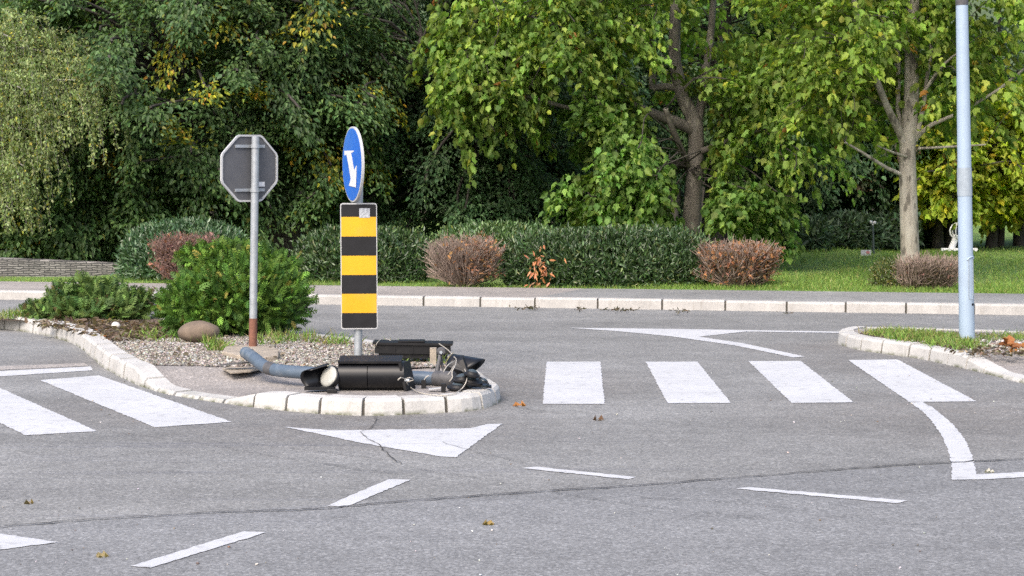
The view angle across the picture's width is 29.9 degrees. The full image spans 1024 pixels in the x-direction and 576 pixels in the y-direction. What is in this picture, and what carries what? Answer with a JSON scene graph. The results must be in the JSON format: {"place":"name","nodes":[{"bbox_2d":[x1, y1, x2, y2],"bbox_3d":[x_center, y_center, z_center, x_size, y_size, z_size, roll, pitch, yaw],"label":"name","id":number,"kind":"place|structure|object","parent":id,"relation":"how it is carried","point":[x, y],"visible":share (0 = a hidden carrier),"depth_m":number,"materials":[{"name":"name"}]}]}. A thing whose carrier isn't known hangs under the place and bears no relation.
{"place":"outdoors","nodes":[
{"label":"outdoors","id":0,"kind":"place"},
{"bbox_2d":[113,331,448,367],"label":"gravel","id":1,"kind":"structure","parent":0,"point":[201,357],"depth_m":17.75,"materials":[{"name":"grey gravel"}]},
{"bbox_2d":[178,321,219,342],"bbox_3d":[-3.058,0.431,18.747,0.404,0.225,0.319,-2,4,0],"label":"boulder","id":2,"kind":"object","parent":1,"relation":"on","point":[192,330],"visible":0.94,"depth_m":18.63,"materials":[{"name":"beige stone"}]},
{"bbox_2d":[0,306,453,363],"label":"grass","id":3,"kind":"structure","parent":1,"relation":"on","point":[220,343],"depth_m":18.80,"materials":[{"name":"green plant"}]},
{"bbox_2d":[150,235,318,337],"bbox_3d":[-2.816,0.003,19.848,1.708,1.116,1.899,0,4,0],"label":"evergreen bush","id":4,"kind":"object","parent":1,"relation":"on","point":[212,285],"visible":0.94,"depth_m":19.37,"materials":[{"name":"green plant"}]},
{"bbox_2d":[222,345,278,361],"bbox_3d":[-2.380,0.606,17.487,0.512,0.065,1.122,0,4,-6],"label":"concrete footing","id":5,"kind":"object","parent":1,"relation":"on","point":[270,353],"visible":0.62,"depth_m":17.43,"materials":[{"name":"beige concrete"}]},
{"bbox_2d":[220,135,277,346],"bbox_3d":[-2.411,-0.414,17.871,0.624,2.019,0.124,-3,5,-41],"label":"octagonal sign","id":6,"kind":"object","parent":5,"relation":"on","point":[248,168],"visible":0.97,"depth_m":17.84,"materials":[{"name":"metal"}]},
{"bbox_2d":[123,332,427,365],"bbox_3d":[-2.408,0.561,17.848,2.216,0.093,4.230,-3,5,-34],"label":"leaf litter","id":7,"kind":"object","parent":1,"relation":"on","point":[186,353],"visible":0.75,"depth_m":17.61,"materials":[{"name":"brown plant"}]},
{"bbox_2d":[340,127,377,354],"bbox_3d":[-1.396,-0.383,16.992,0.268,2.085,0.631,-3,5,-40],"label":"keep right sign","id":8,"kind":"object","parent":1,"relation":"on","point":[358,248],"visible":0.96,"depth_m":16.94,"materials":[{"name":"metal"}]},
{"bbox_2d":[106,318,462,396],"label":"island paving","id":9,"kind":"structure","parent":0,"point":[212,379],"depth_m":15.97,"materials":[{"name":"concrete"}]},
{"bbox_2d":[1,318,163,340],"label":"soil bed","id":10,"kind":"object","parent":9,"relation":"on","point":[136,320],"visible":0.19,"depth_m":21.31,"materials":[{"name":"brown soil"}]},
{"bbox_2d":[18,269,160,320],"bbox_3d":[-4.742,0.137,21.580,1.663,0.709,1.096,0,4,0],"label":"spreading juniper","id":11,"kind":"object","parent":10,"relation":"on","point":[86,296],"visible":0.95,"depth_m":21.43,"materials":[{"name":"green plant"}]},
{"bbox_2d":[112,322,119,328],"bbox_3d":[-4.162,0.394,20.174,0.093,0.080,0.075,2,4,0],"label":"stone","id":12,"kind":"object","parent":10,"relation":"on","point":[117,324],"visible":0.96,"depth_m":20.15,"materials":[{"name":"white stone"}]},
{"bbox_2d":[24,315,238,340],"bbox_3d":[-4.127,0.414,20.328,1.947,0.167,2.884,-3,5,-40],"label":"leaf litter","id":13,"kind":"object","parent":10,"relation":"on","point":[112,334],"visible":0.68,"depth_m":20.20,"materials":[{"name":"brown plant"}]},
{"bbox_2d":[223,365,257,373],"bbox_3d":[-2.317,0.694,16.425,0.332,0.014,0.621,1,4,16],"label":"broken slab","id":14,"kind":"object","parent":9,"relation":"on","point":[239,369],"depth_m":16.33,"materials":[{"name":"concrete"}]},
{"bbox_2d":[219,362,248,365],"bbox_3d":[-2.354,0.644,16.339,0.260,0.032,0.130,0,4,0],"label":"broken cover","id":15,"kind":"object","parent":14,"relation":"on","point":[233,363],"visible":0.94,"depth_m":16.29,"materials":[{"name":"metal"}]},
{"bbox_2d":[240,338,491,395],"bbox_3d":[-1.230,0.643,15.808,1.901,0.329,2.896,-1,4,-12],"label":"fallen traffic light","id":16,"kind":"object","parent":9,"relation":"on","point":[387,367],"visible":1,"depth_m":14.95,"materials":[{"name":"blue paint"}]},
{"bbox_2d":[0,281,584,296],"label":"pavement","id":17,"kind":"structure","parent":0,"point":[428,291],"depth_m":26.46,"materials":[{"name":"concrete"}]},
{"bbox_2d":[0,300,1023,575],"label":"road","id":18,"kind":"structure","parent":0,"point":[752,432],"depth_m":11.70,"materials":[{"name":"grey asphalt"}]},
{"bbox_2d":[0,534,54,548],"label":"triangle marking","id":19,"kind":"object","parent":18,"relation":"on","point":[13,541],"visible":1,"depth_m":9.56,"materials":[{"name":"paint"}]},
{"bbox_2d":[0,363,87,369],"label":"old marking","id":20,"kind":"object","parent":18,"relation":"on","point":[39,366],"visible":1,"depth_m":17.68,"materials":[{"name":"paint"}]},
{"bbox_2d":[0,366,91,375],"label":"stop line","id":21,"kind":"object","parent":18,"relation":"on","point":[28,372],"visible":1,"depth_m":17.25,"materials":[{"name":"paint"}]},
{"bbox_2d":[0,388,94,434],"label":"crosswalk stripe","id":22,"kind":"object","parent":18,"relation":"on","point":[23,416],"visible":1,"depth_m":14.06,"materials":[{"name":"paint"}]},
{"bbox_2d":[96,550,108,557],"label":"fallen leaf","id":23,"kind":"object","parent":18,"relation":"on","point":[101,555],"visible":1,"depth_m":9.22,"materials":[{"name":"yellow plant"}]},
{"bbox_2d":[41,375,230,426],"bbox_3d":[-3.080,0.880,15.300,0.590,0.001,3.434,-2,4,-28],"label":"crosswalk stripe","id":24,"kind":"object","parent":18,"relation":"on","point":[150,409],"visible":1,"depth_m":15.04,"materials":[{"name":"paint"}]},
{"bbox_2d":[132,531,264,566],"bbox_3d":[-1.522,1.274,9.398,0.130,0.001,0.966,2,4,26],"label":"dash line","id":25,"kind":"object","parent":18,"relation":"on","point":[180,554],"visible":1,"depth_m":9.37,"materials":[{"name":"paint"}]},
{"bbox_2d":[108,430,390,472],"bbox_3d":[-1.771,1.058,12.559,2.874,0.001,0.073,3,5,41],"label":"road crack","id":26,"kind":"object","parent":18,"relation":"on","point":[266,454],"visible":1,"depth_m":12.30,"materials":[{"name":"black asphalt"}]},
{"bbox_2d":[0,312,500,415],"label":"kerb","id":27,"kind":"structure","parent":18,"relation":"on","point":[109,355],"depth_m":14.80,"materials":[{"name":"concrete"}]},
{"bbox_2d":[327,479,408,506],"bbox_3d":[-0.813,1.168,10.984,0.138,0.001,0.946,1,4,18],"label":"dash line","id":28,"kind":"object","parent":18,"relation":"on","point":[369,492],"visible":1,"depth_m":10.97,"materials":[{"name":"paint"}]},
{"bbox_2d":[361,416,401,462],"bbox_3d":[-0.928,1.023,13.097,0.180,0.001,2.246,-1,4,-8],"label":"road crack","id":29,"kind":"object","parent":18,"relation":"on","point":[378,443],"visible":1,"depth_m":12.93,"materials":[{"name":"black asphalt"}]},
{"bbox_2d":[287,424,500,456],"bbox_3d":[-0.843,1.030,13.061,1.548,0.001,1.554,0,4,0],"label":"triangle marking","id":30,"kind":"object","parent":18,"relation":"on","point":[437,442],"visible":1,"depth_m":13.15,"materials":[{"name":"paint"}]},
{"bbox_2d":[483,520,493,524],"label":"fallen leaf","id":31,"kind":"object","parent":18,"relation":"on","point":[485,522],"visible":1,"depth_m":10.03,"materials":[{"name":"yellow plant"}]},
{"bbox_2d":[0,458,1019,526],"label":"road crack","id":32,"kind":"object","parent":18,"relation":"on","point":[519,492],"visible":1,"depth_m":10.98,"materials":[{"name":"black asphalt"}]},
{"bbox_2d":[0,290,1023,314],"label":"kerb","id":33,"kind":"structure","parent":18,"relation":"on","point":[755,305],"depth_m":24.42,"materials":[{"name":"grey concrete"}]},
{"bbox_2d":[6,360,1019,574],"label":"grit","id":34,"kind":"object","parent":18,"relation":"on","point":[548,479],"visible":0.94,"depth_m":10.01,"materials":[{"name":"stone"}]},
{"bbox_2d":[513,401,525,406],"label":"fallen leaf","id":35,"kind":"object","parent":18,"relation":"on","point":[516,404],"visible":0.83,"depth_m":14.89,"materials":[{"name":"orange plant"}]},
{"bbox_2d":[542,362,604,403],"bbox_3d":[0.535,0.798,16.531,0.517,0.001,3.163,0,4,2],"label":"crosswalk stripe","id":36,"kind":"object","parent":18,"relation":"on","point":[568,383],"visible":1,"depth_m":16.32,"materials":[{"name":"paint"}]},
{"bbox_2d":[525,467,633,478],"bbox_3d":[0.404,1.122,11.677,0.755,0.001,0.112,3,5,34],"label":"dash line","id":37,"kind":"object","parent":18,"relation":"on","point":[583,472],"visible":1,"depth_m":11.68,"materials":[{"name":"paint"}]},
{"bbox_2d":[509,304,793,313],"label":"leaf litter","id":38,"kind":"object","parent":18,"relation":"on","point":[532,307],"visible":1,"depth_m":24.16,"materials":[{"name":"brown plant"}]},
{"bbox_2d":[553,491,806,521],"bbox_3d":[0.860,1.196,10.491,1.608,0.001,0.096,3,5,35],"label":"road crack","id":39,"kind":"object","parent":18,"relation":"on","point":[671,508],"visible":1,"depth_m":10.46,"materials":[{"name":"black asphalt"}]},
{"bbox_2d":[646,362,729,402],"bbox_3d":[1.484,0.797,16.551,0.538,0.001,3.116,0,4,0],"label":"crosswalk stripe","id":40,"kind":"object","parent":18,"relation":"on","point":[687,382],"visible":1,"depth_m":16.32,"materials":[{"name":"paint"}]},
{"bbox_2d":[579,328,838,356],"bbox_3d":[2.628,0.518,20.727,2.277,0.001,3.893,-2,5,-32],"label":"lane marking","id":41,"kind":"object","parent":18,"relation":"on","point":[695,334],"visible":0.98,"depth_m":21.15,"materials":[{"name":"paint"}]},
{"bbox_2d":[640,496,786,506],"bbox_3d":[1.137,1.184,10.673,0.879,0.001,0.065,2,4,22],"label":"road crack","id":42,"kind":"object","parent":18,"relation":"on","point":[708,499],"visible":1,"depth_m":10.72,"materials":[{"name":"black asphalt"}]},
{"bbox_2d":[749,361,851,402],"bbox_3d":[2.459,0.794,16.591,0.549,0.001,3.147,0,4,0],"label":"crosswalk stripe","id":43,"kind":"object","parent":18,"relation":"on","point":[796,382],"visible":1,"depth_m":16.40,"materials":[{"name":"paint"}]},
{"bbox_2d":[736,487,907,502],"bbox_3d":[1.749,1.173,10.905,0.992,0.001,0.118,2,4,29],"label":"dash line","id":44,"kind":"object","parent":18,"relation":"on","point":[831,495],"visible":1,"depth_m":10.88,"materials":[{"name":"paint"}]},
{"bbox_2d":[849,359,974,401],"bbox_3d":[3.397,0.787,16.691,0.561,0.001,3.228,0,4,0],"label":"crosswalk stripe","id":45,"kind":"object","parent":18,"relation":"on","point":[915,385],"visible":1,"depth_m":16.40,"materials":[{"name":"paint"}]},
{"bbox_2d":[837,326,1023,382],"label":"kerb","id":46,"kind":"structure","parent":18,"relation":"on","point":[849,337],"depth_m":18.44,"materials":[{"name":"concrete"}]},
{"bbox_2d":[910,402,1023,479],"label":"edge line","id":47,"kind":"object","parent":18,"relation":"on","point":[955,442],"visible":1,"depth_m":12.56,"materials":[{"name":"paint"}]},
{"bbox_2d":[0,210,1023,293],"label":"lawn","id":48,"kind":"structure","parent":0,"point":[977,238],"depth_m":32.68,"materials":[{"name":"green plant"}]},
{"bbox_2d":[0,257,121,276],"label":"stone wall","id":49,"kind":"structure","parent":48,"relation":"on","point":[21,267],"depth_m":30.12,"materials":[{"name":"grey stone"}]},
{"bbox_2d":[0,7,139,236],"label":"weeping birch","id":50,"kind":"object","parent":48,"relation":"on","point":[43,80],"visible":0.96,"depth_m":30.44,"materials":[{"name":"green plant"}]},
{"bbox_2d":[0,0,247,261],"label":"linden tree","id":51,"kind":"object","parent":48,"relation":"on","point":[68,239],"visible":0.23,"depth_m":31.86,"materials":[{"name":"green plant"}]},
{"bbox_2d":[109,213,249,280],"bbox_3d":[-5.010,-0.577,29.304,2.315,1.172,2.426,0,4,0],"label":"laurel hedge","id":52,"kind":"object","parent":48,"relation":"on","point":[133,249],"visible":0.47,"depth_m":28.84,"materials":[{"name":"green plant"}]},
{"bbox_2d":[146,230,218,281],"bbox_3d":[-4.746,-0.433,27.929,1.168,0.851,1.131,0,4,0],"label":"bare shrub","id":53,"kind":"object","parent":48,"relation":"on","point":[164,253],"visible":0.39,"depth_m":27.70,"materials":[{"name":"brown plant"}]},
{"bbox_2d":[0,0,479,257],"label":"linden tree","id":54,"kind":"object","parent":48,"relation":"on","point":[292,128],"visible":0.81,"depth_m":31.82,"materials":[{"name":"green plant"}]},
{"bbox_2d":[288,220,436,283],"bbox_3d":[-2.218,-0.485,28.711,2.394,1.075,1.713,0,4,0],"label":"laurel hedge","id":55,"kind":"object","parent":48,"relation":"on","point":[405,263],"visible":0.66,"depth_m":28.32,"materials":[{"name":"green plant"}]},
{"bbox_2d":[418,228,507,286],"bbox_3d":[-0.688,-0.409,27.258,1.314,0.891,1.241,0,4,0],"label":"bare shrub","id":56,"kind":"object","parent":48,"relation":"on","point":[470,261],"visible":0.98,"depth_m":27.00,"materials":[{"name":"brown plant"}]},
{"bbox_2d":[251,0,687,248],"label":"leafy tree","id":57,"kind":"object","parent":48,"relation":"on","point":[508,192],"visible":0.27,"depth_m":34.12,"materials":[{"name":"green plant"}]},
{"bbox_2d":[426,215,568,277],"bbox_3d":[-0.231,-0.611,30.240,2.601,1.106,1.977,0,4,0],"label":"laurel hedge","id":58,"kind":"object","parent":48,"relation":"on","point":[497,228],"visible":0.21,"depth_m":29.97,"materials":[{"name":"green plant"}]},
{"bbox_2d":[0,274,1023,293],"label":"grass","id":59,"kind":"structure","parent":48,"relation":"on","point":[409,284],"depth_m":26.96,"materials":[{"name":"green plant"}]},
{"bbox_2d":[0,0,1023,223],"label":"wood","id":60,"kind":"object","parent":48,"relation":"on","point":[680,197],"visible":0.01,"depth_m":54.99,"materials":[{"name":"green plant"}]},
{"bbox_2d":[489,219,716,287],"bbox_3d":[1.346,-0.446,27.718,3.504,1.137,1.910,0,4,0],"label":"laurel hedge","id":61,"kind":"object","parent":48,"relation":"on","point":[532,262],"visible":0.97,"depth_m":27.19,"materials":[{"name":"green plant"}]},
{"bbox_2d":[404,0,894,269],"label":"plane tree","id":62,"kind":"object","parent":48,"relation":"on","point":[509,68],"visible":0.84,"depth_m":31.24,"materials":[{"name":"green plant"}]},
{"bbox_2d":[578,0,885,244],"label":"leafy tree","id":63,"kind":"object","parent":48,"relation":"on","point":[686,64],"visible":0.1,"depth_m":37.55,"materials":[{"name":"green plant"}]},
{"bbox_2d":[690,236,785,287],"bbox_3d":[3.188,-0.353,27.029,1.351,0.811,1.242,0,4,0],"label":"bare shrub","id":64,"kind":"object","parent":48,"relation":"on","point":[739,263],"visible":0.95,"depth_m":26.80,"materials":[{"name":"brown plant"}]},
{"bbox_2d":[731,223,788,249],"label":"dark shrub","id":65,"kind":"object","parent":48,"relation":"on","point":[784,239],"visible":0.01,"depth_m":36.94,"materials":[{"name":"green plant"}]},
{"bbox_2d":[782,212,838,251],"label":"dark shrub","id":66,"kind":"object","parent":48,"relation":"on","point":[820,236],"visible":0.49,"depth_m":36.65,"materials":[{"name":"green plant"}]},
{"bbox_2d":[644,240,1023,293],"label":"grass","id":67,"kind":"structure","parent":48,"relation":"on","point":[845,273],"depth_m":29.54,"materials":[{"name":"green plant"}]},
{"bbox_2d":[731,0,973,219],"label":"leafy tree","id":68,"kind":"object","parent":48,"relation":"on","point":[881,187],"visible":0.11,"depth_m":38.35,"materials":[{"name":"green plant"}]},
{"bbox_2d":[823,208,894,251],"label":"dark shrub","id":69,"kind":"object","parent":48,"relation":"on","point":[853,230],"visible":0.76,"depth_m":37.48,"materials":[{"name":"green plant"}]},
{"bbox_2d":[861,250,870,255],"bbox_3d":[6.569,-0.615,35.643,0.190,0.184,0.034,0,4,0],"label":"notice board","id":70,"kind":"object","parent":48,"relation":"on","point":[866,252],"visible":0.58,"depth_m":35.62,"materials":[{"name":"white metal"}]},
{"bbox_2d":[869,220,875,253],"bbox_3d":[6.764,-0.925,36.018,0.130,0.695,0.068,0,4,0],"label":"park lamp","id":71,"kind":"object","parent":48,"relation":"on","point":[872,223],"visible":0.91,"depth_m":36.00,"materials":[{"name":"grey metal"}]},
{"bbox_2d":[736,0,1023,262],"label":"plane tree","id":72,"kind":"object","parent":48,"relation":"on","point":[879,43],"visible":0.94,"depth_m":27.87,"materials":[{"name":"green plant"}]},
{"bbox_2d":[865,256,902,286],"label":"round shrub","id":73,"kind":"object","parent":48,"relation":"on","point":[883,273],"visible":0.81,"depth_m":26.95,"materials":[{"name":"green plant"}]},
{"bbox_2d":[868,204,924,251],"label":"dark shrub","id":74,"kind":"object","parent":48,"relation":"on","point":[891,217],"visible":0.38,"depth_m":37.99,"materials":[{"name":"green plant"}]},
{"bbox_2d":[891,250,957,289],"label":"bare shrub","id":75,"kind":"object","parent":48,"relation":"on","point":[927,271],"visible":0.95,"depth_m":26.54,"materials":[{"name":"brown plant"}]},
{"bbox_2d":[919,218,957,247],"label":"dark shrub","id":76,"kind":"object","parent":48,"relation":"on","point":[927,237],"visible":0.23,"depth_m":40.05,"materials":[{"name":"green plant"}]},
{"bbox_2d":[890,93,1003,250],"bbox_3d":[8.969,-2.416,38.503,3.155,3.506,2.730,-1,4,-16],"label":"maple tree","id":77,"kind":"object","parent":48,"relation":"on","point":[937,196],"visible":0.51,"depth_m":37.79,"materials":[{"name":"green plant"}]},
{"bbox_2d":[941,211,977,250],"bbox_3d":[8.770,-1.188,37.604,0.814,0.961,0.416,0,4,0],"label":"white sculpture","id":78,"kind":"object","parent":48,"relation":"on","point":[953,243],"visible":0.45,"depth_m":37.57,"materials":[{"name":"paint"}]},
{"bbox_2d":[928,74,1023,247],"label":"maple tree","id":79,"kind":"object","parent":48,"relation":"on","point":[1004,183],"visible":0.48,"depth_m":38.12,"materials":[{"name":"green plant"}]},
{"bbox_2d":[995,118,1023,245],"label":"maple tree","id":80,"kind":"object","parent":48,"relation":"on","point":[1018,240],"visible":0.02,"depth_m":39.91,"materials":[{"name":"green plant"}]},
{"bbox_2d":[46,0,1023,203],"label":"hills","id":81,"kind":"structure","parent":0,"point":[983,11],"depth_m":97.45,"materials":[{"name":"green plant"}]},
{"bbox_2d":[541,288,1023,303],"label":"pavement","id":82,"kind":"structure","parent":0,"point":[830,296],"depth_m":25.30,"materials":[{"name":"concrete"}]},
{"bbox_2d":[854,328,1023,374],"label":"island paving","id":83,"kind":"structure","parent":0,"point":[1014,363],"depth_m":17.61,"materials":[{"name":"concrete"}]},
{"bbox_2d":[858,323,1023,350],"bbox_3d":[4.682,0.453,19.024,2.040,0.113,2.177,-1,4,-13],"label":"grass","id":84,"kind":"structure","parent":83,"relation":"on","point":[934,336],"depth_m":18.89,"materials":[{"name":"green plant"}]},
{"bbox_2d":[944,341,1023,357],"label":"leaf litter","id":85,"kind":"object","parent":84,"relation":"on","point":[980,352],"visible":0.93,"depth_m":17.66,"materials":[{"name":"brown plant"}]},
{"bbox_2d":[892,331,1023,354],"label":"gravel","id":86,"kind":"structure","parent":83,"relation":"on","point":[983,347],"depth_m":18.02,"materials":[{"name":"stone"}]},
{"bbox_2d":[955,0,974,338],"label":"lamp post","id":87,"kind":"object","parent":83,"relation":"on","point":[965,263],"visible":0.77,"depth_m":18.65,"materials":[{"name":"grey metal"}]},
{"bbox_2d":[968,260,972,299],"bbox_3d":[4.471,-0.091,18.702,0.065,0.411,0.020,-2,4,-32],"label":"door","id":88,"kind":"structure","parent":87,"relation":"in","point":[968,260],"depth_m":18.69,"materials":[{"name":"grey metal"}]},
{"bbox_2d":[975,337,1023,347],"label":"gravel","id":89,"kind":"structure","parent":83,"relation":"on","point":[992,344],"depth_m":18.53,"materials":[{"name":"grey gravel"}]},
{"bbox_2d":[998,335,1023,351],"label":"leaf litter","id":90,"kind":"object","parent":83,"relation":"on","point":[1009,339],"visible":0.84,"depth_m":18.14,"materials":[{"name":"orange plant"}]}
]}

